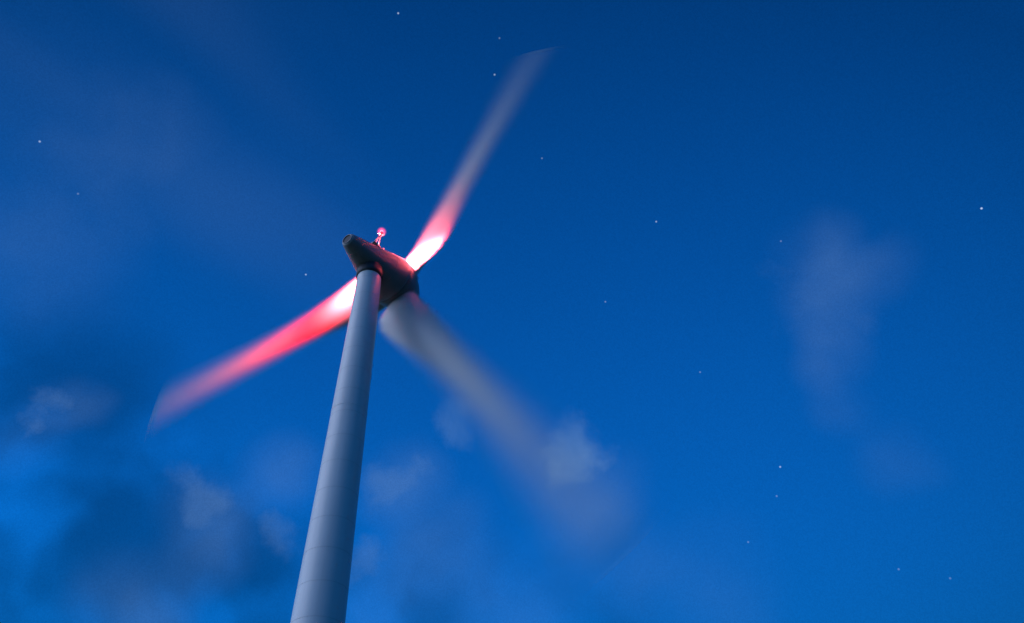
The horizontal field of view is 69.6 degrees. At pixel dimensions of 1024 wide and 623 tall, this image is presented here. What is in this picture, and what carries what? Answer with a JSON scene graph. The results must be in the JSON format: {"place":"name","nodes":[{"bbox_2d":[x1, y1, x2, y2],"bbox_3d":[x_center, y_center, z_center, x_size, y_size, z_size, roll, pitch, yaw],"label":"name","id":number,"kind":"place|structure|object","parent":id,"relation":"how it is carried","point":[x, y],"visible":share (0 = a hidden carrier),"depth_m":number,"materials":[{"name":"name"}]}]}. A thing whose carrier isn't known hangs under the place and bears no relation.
{"place":"outdoors","nodes":[
{"label":"outdoors","id":0,"kind":"place"},
{"bbox_2d":[0,0,1023,622],"label":"sky","id":1,"kind":"structure","parent":0,"point":[749,273],"materials":[{"name":"blue"}]},
{"label":"ground","id":2,"kind":"structure","parent":0,"visible":0},
{"bbox_2d":[290,270,380,622],"bbox_3d":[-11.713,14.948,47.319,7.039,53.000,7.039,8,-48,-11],"label":"tower","id":3,"kind":"structure","parent":2,"relation":"on","point":[322,590],"depth_m":49.51,"materials":[{"name":"metal"}]},
{"bbox_2d":[356,261,383,282],"bbox_3d":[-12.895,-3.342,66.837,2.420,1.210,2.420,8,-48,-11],"label":"yaw bearing","id":4,"kind":"object","parent":3,"relation":"on","point":[375,266],"visible":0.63,"depth_m":66.11,"materials":[{"name":"paint"}]},
{"bbox_2d":[342,234,410,300],"bbox_3d":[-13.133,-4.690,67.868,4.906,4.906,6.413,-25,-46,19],"label":"nacelle","id":5,"kind":"object","parent":4,"relation":"on","point":[396,268],"visible":0.84,"depth_m":67.24,"materials":[{"name":"paint"},{"name":"metal"},{"name":"fiberglass"}]},
{"bbox_2d":[371,230,384,246],"bbox_3d":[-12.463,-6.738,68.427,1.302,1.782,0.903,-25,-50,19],"label":"obstruction light","id":6,"kind":"object","parent":5,"relation":"attached to","point":[381,233],"visible":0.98,"depth_m":68.26,"materials":[{"name":"red metal"}]}
]}

